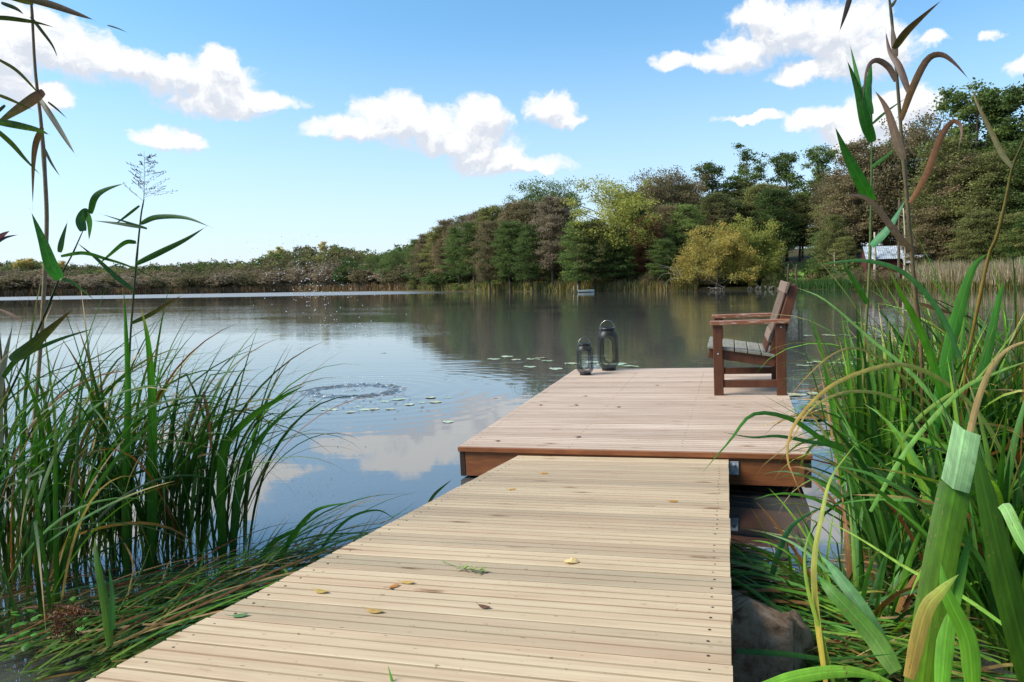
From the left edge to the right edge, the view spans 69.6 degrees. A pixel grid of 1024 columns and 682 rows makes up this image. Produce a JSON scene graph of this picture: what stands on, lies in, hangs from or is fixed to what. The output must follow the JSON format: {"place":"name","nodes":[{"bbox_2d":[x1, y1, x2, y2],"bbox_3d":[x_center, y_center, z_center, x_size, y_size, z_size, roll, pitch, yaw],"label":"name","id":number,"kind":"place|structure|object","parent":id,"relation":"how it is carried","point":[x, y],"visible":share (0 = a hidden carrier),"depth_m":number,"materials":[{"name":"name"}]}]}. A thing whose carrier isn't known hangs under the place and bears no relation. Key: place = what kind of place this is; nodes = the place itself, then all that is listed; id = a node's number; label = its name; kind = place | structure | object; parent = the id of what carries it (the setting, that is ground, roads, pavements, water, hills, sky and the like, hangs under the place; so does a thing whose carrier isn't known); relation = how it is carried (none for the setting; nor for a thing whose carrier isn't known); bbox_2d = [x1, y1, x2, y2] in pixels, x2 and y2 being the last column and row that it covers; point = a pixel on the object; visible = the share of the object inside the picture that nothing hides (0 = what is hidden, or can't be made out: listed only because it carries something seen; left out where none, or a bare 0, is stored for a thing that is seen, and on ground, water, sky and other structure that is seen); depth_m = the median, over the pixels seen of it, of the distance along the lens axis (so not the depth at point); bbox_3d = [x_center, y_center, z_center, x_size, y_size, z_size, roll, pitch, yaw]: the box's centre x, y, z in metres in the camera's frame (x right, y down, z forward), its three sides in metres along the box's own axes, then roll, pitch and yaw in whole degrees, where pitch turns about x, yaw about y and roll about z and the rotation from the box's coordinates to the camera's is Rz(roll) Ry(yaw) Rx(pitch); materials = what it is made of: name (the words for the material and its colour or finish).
{"place":"outdoors","nodes":[
{"label":"outdoors","id":0,"kind":"place"},
{"bbox_2d":[94,540,112,646],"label":"grass blade","id":1,"kind":"object","parent":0,"point":[103,599],"depth_m":2.24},
{"bbox_2d":[121,288,130,575],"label":"grass blade","id":2,"kind":"object","parent":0,"point":[126,438],"depth_m":2.88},
{"bbox_2d":[141,308,157,575],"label":"grass blade","id":3,"kind":"object","parent":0,"point":[151,513],"depth_m":2.93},
{"bbox_2d":[0,491,426,681],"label":"fallen grass","id":4,"kind":"structure","parent":0,"point":[189,615],"depth_m":2.56,"materials":[{"name":"plant"}]},
{"bbox_2d":[0,596,99,650],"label":"dock plant","id":5,"kind":"object","parent":4,"relation":"on","point":[64,630],"visible":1,"depth_m":2.05,"materials":[{"name":"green plant"}]},
{"bbox_2d":[216,385,304,568],"bbox_3d":[-1.014,0.580,2.927,0.505,0.835,0.070,2,5,30],"label":"grass blade","id":6,"kind":"object","parent":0,"point":[220,486],"depth_m":3.01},
{"bbox_2d":[1,245,1017,681],"bbox_3d":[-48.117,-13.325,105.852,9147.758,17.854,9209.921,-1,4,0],"label":"ground","id":7,"kind":"structure","parent":0,"point":[793,255],"depth_m":184.44,"materials":[{"name":"soil"}]},
{"bbox_2d":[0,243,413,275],"bbox_3d":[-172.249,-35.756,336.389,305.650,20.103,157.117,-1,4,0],"label":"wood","id":8,"kind":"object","parent":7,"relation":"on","point":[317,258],"visible":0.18,"depth_m":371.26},
{"bbox_2d":[0,239,422,290],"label":"wood","id":9,"kind":"object","parent":7,"relation":"on","point":[193,279],"visible":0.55,"depth_m":328.67,"materials":[{"name":"plant"}]},
{"bbox_2d":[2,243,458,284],"bbox_3d":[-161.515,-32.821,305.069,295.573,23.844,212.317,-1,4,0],"label":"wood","id":10,"kind":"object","parent":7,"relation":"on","point":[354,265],"visible":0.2,"depth_m":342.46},
{"bbox_2d":[434,225,472,289],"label":"tree","id":11,"kind":"object","parent":7,"relation":"on","point":[453,237],"visible":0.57,"depth_m":189.16,"materials":[{"name":"green plant"}]},
{"bbox_2d":[452,222,483,284],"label":"tree","id":12,"kind":"object","parent":7,"relation":"on","point":[467,226],"visible":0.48,"depth_m":179.30,"materials":[{"name":"green plant"}]},
{"bbox_2d":[468,220,504,291],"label":"tree","id":13,"kind":"object","parent":7,"relation":"on","point":[487,238],"visible":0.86,"depth_m":163.75,"materials":[{"name":"green plant"}]},
{"bbox_2d":[416,280,563,291],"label":"bank grass","id":14,"kind":"structure","parent":7,"relation":"on","point":[539,286],"depth_m":165.74,"materials":[{"name":"green plant"}]},
{"bbox_2d":[488,220,527,291],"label":"tree","id":15,"kind":"object","parent":7,"relation":"on","point":[507,230],"visible":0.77,"depth_m":158.95,"materials":[{"name":"green plant"}]},
{"bbox_2d":[508,223,553,291],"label":"tree","id":16,"kind":"object","parent":7,"relation":"on","point":[529,272],"visible":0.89,"depth_m":149.21,"materials":[{"name":"green plant"}]},
{"bbox_2d":[502,175,588,219],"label":"tree","id":17,"kind":"object","parent":7,"relation":"on","point":[549,192],"visible":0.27,"depth_m":184.34,"materials":[{"name":"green plant"}]},
{"bbox_2d":[527,195,580,284],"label":"tree","id":18,"kind":"object","parent":7,"relation":"on","point":[548,208],"visible":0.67,"depth_m":146.69,"materials":[{"name":"green plant"}]},
{"bbox_2d":[553,220,601,289],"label":"tree","id":19,"kind":"object","parent":7,"relation":"on","point":[576,278],"visible":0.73,"depth_m":136.50,"materials":[{"name":"green plant"}]},
{"bbox_2d":[565,220,620,290],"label":"tree","id":20,"kind":"object","parent":7,"relation":"on","point":[597,224],"visible":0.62,"depth_m":135.49,"materials":[{"name":"green plant"}]},
{"bbox_2d":[559,174,668,281],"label":"tree","id":21,"kind":"object","parent":7,"relation":"on","point":[627,204],"visible":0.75,"depth_m":136.16,"materials":[{"name":"green plant"}]},
{"bbox_2d":[595,231,639,289],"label":"tree","id":22,"kind":"object","parent":7,"relation":"on","point":[616,271],"visible":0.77,"depth_m":135.63,"materials":[{"name":"green plant"}]},
{"bbox_2d":[556,277,697,290],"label":"bank grass","id":23,"kind":"structure","parent":7,"relation":"on","point":[605,285],"depth_m":135.50,"materials":[{"name":"green plant"}]},
{"bbox_2d":[629,213,662,273],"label":"tree","id":24,"kind":"object","parent":7,"relation":"on","point":[641,260],"visible":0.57,"depth_m":137.89,"materials":[{"name":"green plant"}]},
{"bbox_2d":[619,165,695,215],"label":"tree","id":25,"kind":"object","parent":7,"relation":"on","point":[652,189],"visible":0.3,"depth_m":155.91,"materials":[{"name":"green plant"}]},
{"bbox_2d":[643,238,677,282],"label":"tree","id":26,"kind":"object","parent":7,"relation":"on","point":[662,247],"visible":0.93,"depth_m":131.18,"materials":[{"name":"green plant"}]},
{"bbox_2d":[402,262,951,288],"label":"undergrowth","id":27,"kind":"object","parent":7,"relation":"on","point":[842,269],"visible":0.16,"depth_m":130.15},
{"bbox_2d":[650,161,713,215],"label":"tree","id":28,"kind":"object","parent":7,"relation":"on","point":[695,188],"visible":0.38,"depth_m":158.03,"materials":[{"name":"green plant"}]},
{"bbox_2d":[659,203,707,267],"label":"tree","id":29,"kind":"object","parent":7,"relation":"on","point":[686,220],"visible":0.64,"depth_m":139.12,"materials":[{"name":"green plant"}]},
{"bbox_2d":[690,160,728,204],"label":"tree","id":30,"kind":"object","parent":7,"relation":"on","point":[715,170],"visible":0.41,"depth_m":160.69,"materials":[{"name":"green plant"}]},
{"bbox_2d":[668,221,764,288],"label":"willow","id":31,"kind":"object","parent":7,"relation":"on","point":[722,245],"visible":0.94,"depth_m":124.39,"materials":[{"name":"yellow plant"}]},
{"bbox_2d":[692,190,740,240],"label":"tree","id":32,"kind":"object","parent":7,"relation":"on","point":[705,199],"visible":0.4,"depth_m":143.56,"materials":[{"name":"green plant"}]},
{"bbox_2d":[699,213,789,286],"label":"willow","id":33,"kind":"object","parent":7,"relation":"on","point":[772,266],"visible":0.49,"depth_m":128.45,"materials":[{"name":"green plant"}]},
{"bbox_2d":[718,142,771,199],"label":"tree","id":34,"kind":"object","parent":7,"relation":"on","point":[743,170],"visible":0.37,"depth_m":161.69,"materials":[{"name":"green plant"}]},
{"bbox_2d":[731,589,817,681],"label":"boulder","id":35,"kind":"object","parent":7,"relation":"on","point":[758,625],"visible":0.59,"depth_m":2.06,"materials":[{"name":"grey stone"}]},
{"bbox_2d":[745,188,805,255],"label":"tree","id":36,"kind":"object","parent":7,"relation":"on","point":[772,196],"visible":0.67,"depth_m":140.27,"materials":[{"name":"green plant"}]},
{"bbox_2d":[766,150,806,260],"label":"tree","id":37,"kind":"object","parent":7,"relation":"on","point":[782,160],"visible":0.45,"depth_m":159.16,"materials":[{"name":"green plant"}]},
{"bbox_2d":[781,193,818,261],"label":"tree","id":38,"kind":"object","parent":7,"relation":"on","point":[802,236],"visible":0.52,"depth_m":150.88,"materials":[{"name":"green plant"}]},
{"bbox_2d":[784,143,839,257],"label":"tree","id":39,"kind":"object","parent":7,"relation":"on","point":[813,156],"visible":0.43,"depth_m":149.27,"materials":[{"name":"green plant"}]},
{"bbox_2d":[763,665,891,681],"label":"grass blade","id":40,"kind":"object","parent":7,"relation":"on","point":[813,674],"depth_m":1.20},
{"bbox_2d":[811,442,856,681],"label":"grass blade","id":41,"kind":"object","parent":7,"relation":"on","point":[814,591],"depth_m":1.57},
{"bbox_2d":[811,214,858,269],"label":"tree","id":42,"kind":"object","parent":7,"relation":"on","point":[831,221],"visible":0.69,"depth_m":117.74,"materials":[{"name":"green plant"}]},
{"bbox_2d":[808,135,908,266],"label":"tree","id":43,"kind":"object","parent":7,"relation":"on","point":[859,230],"visible":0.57,"depth_m":124.68,"materials":[{"name":"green plant"}]},
{"bbox_2d":[860,246,903,281],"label":"shed","id":44,"kind":"structure","parent":7,"relation":"on","point":[883,255],"depth_m":110.00,"materials":[{"name":"metal"}]},
{"bbox_2d":[820,259,961,357],"bbox_3d":[1.362,-0.113,2.654,0.573,0.369,0.012,-1,4,-7],"label":"grass blade","id":45,"kind":"object","parent":7,"relation":"on","point":[926,294],"depth_m":2.67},
{"bbox_2d":[854,104,955,251],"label":"tree","id":46,"kind":"object","parent":7,"relation":"on","point":[915,137],"visible":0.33,"depth_m":118.41,"materials":[{"name":"green plant"}]},
{"bbox_2d":[890,272,949,414],"bbox_3d":[1.468,0.014,2.658,0.270,0.534,0.019,-2,4,-12],"label":"grass blade","id":47,"kind":"object","parent":7,"relation":"on","point":[927,348],"depth_m":2.67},
{"bbox_2d":[818,421,1023,681],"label":"cattail plant","id":48,"kind":"object","parent":7,"relation":"on","point":[940,620],"visible":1,"depth_m":1.58,"materials":[{"name":"plant"}]},
{"bbox_2d":[892,211,959,264],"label":"tree","id":49,"kind":"object","parent":7,"relation":"on","point":[928,222],"visible":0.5,"depth_m":102.73,"materials":[{"name":"green plant"}]},
{"bbox_2d":[893,133,999,254],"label":"tree","id":50,"kind":"object","parent":7,"relation":"on","point":[948,143],"visible":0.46,"depth_m":102.39,"materials":[{"name":"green plant"}]},
{"bbox_2d":[900,149,1000,253],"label":"tree","id":51,"kind":"object","parent":7,"relation":"on","point":[954,188],"visible":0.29,"depth_m":101.08,"materials":[{"name":"green plant"}]},
{"bbox_2d":[913,77,1019,207],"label":"tree","id":52,"kind":"object","parent":7,"relation":"on","point":[961,107],"visible":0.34,"depth_m":108.08,"materials":[{"name":"green plant"}]},
{"bbox_2d":[940,207,1009,264],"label":"tree","id":53,"kind":"object","parent":7,"relation":"on","point":[961,247],"visible":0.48,"depth_m":93.79,"materials":[{"name":"green plant"}]},
{"bbox_2d":[949,209,1002,263],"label":"tree","id":54,"kind":"object","parent":7,"relation":"on","point":[977,230],"visible":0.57,"depth_m":93.53,"materials":[{"name":"green plant"}]},
{"bbox_2d":[930,81,1023,206],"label":"tree","id":55,"kind":"object","parent":7,"relation":"on","point":[993,95],"visible":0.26,"depth_m":105.51,"materials":[{"name":"green plant"}]},
{"bbox_2d":[937,147,1023,241],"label":"tree","id":56,"kind":"object","parent":7,"relation":"on","point":[992,174],"visible":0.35,"depth_m":97.05,"materials":[{"name":"green plant"}]},
{"bbox_2d":[973,74,1023,198],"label":"tree","id":57,"kind":"object","parent":7,"relation":"on","point":[992,118],"visible":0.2,"depth_m":105.52,"materials":[{"name":"green plant"}]},
{"bbox_2d":[980,134,1023,213],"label":"tree","id":58,"kind":"object","parent":7,"relation":"on","point":[1015,146],"visible":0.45,"depth_m":95.72,"materials":[{"name":"green plant"}]},
{"bbox_2d":[0,289,1023,681],"bbox_3d":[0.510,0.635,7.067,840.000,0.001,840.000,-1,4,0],"label":"water","id":59,"kind":"structure","parent":0,"point":[434,345],"depth_m":11.44,"materials":[{"name":"blue liquid"}]},
{"bbox_2d":[0,309,19,545],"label":"dry reed","id":60,"kind":"object","parent":59,"relation":"on","point":[3,365],"visible":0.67,"depth_m":2.80,"materials":[{"name":"brown plant"}]},
{"bbox_2d":[0,0,123,541],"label":"tall reed","id":61,"kind":"object","parent":59,"relation":"in","point":[36,96],"visible":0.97,"depth_m":2.88,"materials":[{"name":"green plant"}]},
{"bbox_2d":[0,327,142,539],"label":"sedge tussock","id":62,"kind":"object","parent":59,"relation":"on","point":[47,437],"visible":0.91,"depth_m":2.57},
{"bbox_2d":[2,184,161,407],"bbox_3d":[-1.743,0.224,2.800,0.856,1.581,0.319,-1,4,4],"label":"leaning reed","id":63,"kind":"object","parent":59,"relation":"on","point":[35,343],"visible":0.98,"depth_m":2.69,"materials":[{"name":"green plant"}]},
{"bbox_2d":[0,297,221,589],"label":"sedge tussock","id":64,"kind":"object","parent":59,"relation":"on","point":[57,397],"visible":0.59,"depth_m":2.97,"materials":[{"name":"plant"}]},
{"bbox_2d":[0,330,227,647],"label":"sedge tussock","id":65,"kind":"object","parent":59,"relation":"on","point":[57,572],"visible":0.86,"depth_m":2.56,"materials":[{"name":"plant"}]},
{"bbox_2d":[0,269,246,589],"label":"sedge tussock","id":66,"kind":"object","parent":59,"relation":"on","point":[90,412],"visible":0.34,"depth_m":2.90,"materials":[{"name":"plant"}]},
{"bbox_2d":[0,299,259,578],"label":"sedge tussock","id":67,"kind":"object","parent":59,"relation":"on","point":[71,434],"visible":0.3,"depth_m":3.04,"materials":[{"name":"plant"}]},
{"bbox_2d":[76,153,206,360],"bbox_3d":[-1.437,0.129,2.858,0.725,1.710,0.251,1,5,29],"label":"plumed reed","id":68,"kind":"object","parent":59,"relation":"on","point":[147,258],"visible":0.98,"depth_m":2.83,"materials":[{"name":"green plant"}]},
{"bbox_2d":[0,309,287,583],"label":"sedge tussock","id":69,"kind":"object","parent":59,"relation":"on","point":[63,524],"visible":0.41,"depth_m":2.97,"materials":[{"name":"plant"}]},
{"bbox_2d":[0,281,300,575],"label":"sedge tussock","id":70,"kind":"object","parent":59,"relation":"on","point":[102,410],"visible":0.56,"depth_m":3.09,"materials":[{"name":"plant"}]},
{"bbox_2d":[0,289,328,567],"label":"sedge tussock","id":71,"kind":"object","parent":59,"relation":"on","point":[170,446],"visible":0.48,"depth_m":3.17,"materials":[{"name":"plant"}]},
{"bbox_2d":[2,285,349,575],"bbox_3d":[-1.536,0.369,3.167,1.626,1.211,1.881,-1,4,0],"label":"sedge tussock","id":72,"kind":"object","parent":59,"relation":"on","point":[135,526],"visible":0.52,"depth_m":3.05,"materials":[{"name":"plant"}]},
{"bbox_2d":[35,336,331,564],"bbox_3d":[-1.429,0.472,3.149,1.351,1.006,1.472,-1,4,0],"label":"sedge tussock","id":73,"kind":"object","parent":59,"relation":"on","point":[139,508],"visible":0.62,"depth_m":3.11,"materials":[{"name":"plant"}]},
{"bbox_2d":[0,281,408,296],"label":"reed bed","id":74,"kind":"object","parent":59,"relation":"on","point":[200,290],"visible":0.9,"depth_m":304.78,"materials":[{"name":"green plant"}]},
{"bbox_2d":[1,325,415,577],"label":"sedge tussock","id":75,"kind":"object","parent":59,"relation":"on","point":[159,490],"visible":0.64,"depth_m":3.04,"materials":[{"name":"plant"}]},
{"bbox_2d":[57,328,387,559],"bbox_3d":[-1.158,0.432,3.233,1.399,1.064,0.857,1,4,19],"label":"sedge tussock","id":76,"kind":"object","parent":59,"relation":"on","point":[246,486],"visible":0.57,"depth_m":3.17,"materials":[{"name":"plant"}]},
{"bbox_2d":[230,396,305,567],"bbox_3d":[-0.993,0.599,2.934,0.484,0.797,0.050,2,5,31],"label":"grass blade","id":77,"kind":"object","parent":59,"relation":"on","point":[239,489],"depth_m":2.99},
{"bbox_2d":[246,236,408,397],"bbox_3d":[-2.144,-0.340,8.349,1.982,1.846,1.972,-1,4,0],"label":"splash","id":78,"kind":"object","parent":59,"relation":"on","point":[392,388],"visible":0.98,"depth_m":8.36,"materials":[{"name":"liquid"}]},
{"bbox_2d":[86,455,732,681],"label":"gangway","id":79,"kind":"object","parent":59,"relation":"on","point":[640,591],"visible":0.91,"depth_m":1.86,"materials":[{"name":"brown wood"}]},
{"bbox_2d":[0,557,1016,679],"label":"dead stalks","id":80,"kind":"object","parent":59,"relation":"on","point":[65,594],"visible":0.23,"depth_m":2.46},
{"bbox_2d":[458,368,812,487],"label":"floating platform","id":81,"kind":"structure","parent":59,"relation":"on","point":[672,413],"depth_m":4.83,"materials":[{"name":"brown wood"}]},
{"bbox_2d":[707,280,798,395],"bbox_3d":[1.953,-0.045,6.005,0.678,0.860,0.812,-1,5,17],"label":"garden armchair","id":82,"kind":"object","parent":81,"relation":"on","point":[720,348],"visible":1,"depth_m":5.71,"materials":[{"name":"brown wood"}]},
{"bbox_2d":[730,473,984,636],"bbox_3d":[1.179,0.704,2.475,0.870,0.567,0.837,3,6,45],"label":"sedge tussock","id":83,"kind":"object","parent":59,"relation":"on","point":[855,564],"visible":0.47,"depth_m":2.47,"materials":[{"name":"plant"}]},
{"bbox_2d":[834,46,903,400],"bbox_3d":[1.425,-0.106,3.058,0.357,2.236,0.184,-3,5,-29],"label":"green reed","id":84,"kind":"object","parent":59,"relation":"in","point":[865,112],"visible":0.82,"depth_m":2.99,"materials":[{"name":"green plant"}]},
{"bbox_2d":[730,539,1016,681],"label":"fallen grass","id":85,"kind":"structure","parent":59,"relation":"on","point":[751,581],"depth_m":2.36,"materials":[{"name":"plant"}]},
{"bbox_2d":[736,649,889,660],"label":"grass blade","id":86,"kind":"object","parent":85,"relation":"attached to","point":[764,652],"depth_m":1.81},
{"bbox_2d":[749,300,1023,559],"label":"sedge tussock","id":87,"kind":"object","parent":59,"relation":"on","point":[857,425],"visible":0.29,"depth_m":3.01,"materials":[{"name":"plant"}]},
{"bbox_2d":[754,377,1023,614],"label":"sedge tussock","id":88,"kind":"object","parent":59,"relation":"on","point":[877,526],"visible":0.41,"depth_m":2.67,"materials":[{"name":"plant"}]},
{"bbox_2d":[786,362,1016,508],"bbox_3d":[1.325,0.301,2.486,0.936,0.456,0.120,-2,4,-19],"label":"grass blade","id":89,"kind":"object","parent":88,"relation":"on","point":[888,365],"depth_m":2.48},
{"bbox_2d":[754,309,1023,516],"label":"sedge tussock","id":90,"kind":"object","parent":59,"relation":"on","point":[1012,404],"visible":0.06,"depth_m":2.99,"materials":[{"name":"plant"}]},
{"bbox_2d":[759,212,1022,456],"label":"sedge tussock","id":91,"kind":"object","parent":59,"relation":"on","point":[1016,306],"visible":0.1,"depth_m":3.62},
{"bbox_2d":[766,247,1023,495],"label":"sedge tussock","id":92,"kind":"object","parent":59,"relation":"on","point":[965,336],"visible":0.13,"depth_m":3.81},
{"bbox_2d":[771,286,1023,502],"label":"sedge tussock","id":93,"kind":"object","parent":59,"relation":"on","point":[918,397],"visible":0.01,"depth_m":3.38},
{"bbox_2d":[775,351,1023,642],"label":"sedge tussock","id":94,"kind":"object","parent":59,"relation":"on","point":[1003,486],"visible":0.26,"depth_m":2.41,"materials":[{"name":"plant"}]},
{"bbox_2d":[869,362,1023,511],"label":"grass blade","id":95,"kind":"object","parent":94,"relation":"on","point":[920,432],"depth_m":2.30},
{"bbox_2d":[926,252,988,446],"bbox_3d":[1.666,0.041,2.760,0.187,0.736,0.021,0,4,14],"label":"grass blade","id":96,"kind":"object","parent":94,"relation":"on","point":[956,318],"depth_m":2.76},
{"bbox_2d":[782,230,1023,428],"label":"sedge tussock","id":97,"kind":"object","parent":59,"relation":"on","point":[1000,339],"visible":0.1,"depth_m":3.63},
{"bbox_2d":[839,0,977,464],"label":"browning reed","id":98,"kind":"object","parent":59,"relation":"in","point":[896,134],"visible":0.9,"depth_m":2.74,"materials":[{"name":"brown plant"}]},
{"bbox_2d":[802,291,1023,525],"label":"sedge tussock","id":99,"kind":"object","parent":59,"relation":"on","point":[999,413],"visible":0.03,"depth_m":3.04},
{"bbox_2d":[803,366,1023,672],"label":"sedge tussock","id":100,"kind":"object","parent":59,"relation":"on","point":[989,625],"visible":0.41,"depth_m":2.24,"materials":[{"name":"plant"}]},
{"bbox_2d":[967,341,1023,432],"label":"grass blade","id":101,"kind":"object","parent":100,"relation":"on","point":[977,402],"depth_m":1.99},
{"bbox_2d":[853,342,1023,506],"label":"sedge tussock","id":102,"kind":"object","parent":59,"relation":"on","point":[995,463],"visible":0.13,"depth_m":2.82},
{"bbox_2d":[899,256,1023,288],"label":"reed bed","id":103,"kind":"object","parent":59,"relation":"in","point":[954,272],"visible":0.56,"depth_m":89.82,"materials":[{"name":"beige plant"}]},
{"bbox_2d":[961,87,1023,427],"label":"leaning reed","id":104,"kind":"object","parent":59,"relation":"in","point":[1000,151],"visible":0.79,"depth_m":2.68,"materials":[{"name":"brown plant"}]},
{"bbox_2d":[0,0,1023,268],"label":"sky","id":105,"kind":"structure","parent":0,"point":[361,125],"materials":[{"name":"blue"}]},
{"bbox_2d":[705,411,915,512],"bbox_3d":[1.100,0.588,2.576,1.274,0.742,0.074,-3,5,-31],"label":"grass blade","id":106,"kind":"object","parent":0,"point":[813,433],"depth_m":2.53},
{"bbox_2d":[965,281,1003,429],"bbox_3d":[1.770,0.211,2.801,0.223,0.873,0.025,-2,4,-18],"label":"grass blade","id":107,"kind":"object","parent":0,"point":[987,354],"depth_m":2.80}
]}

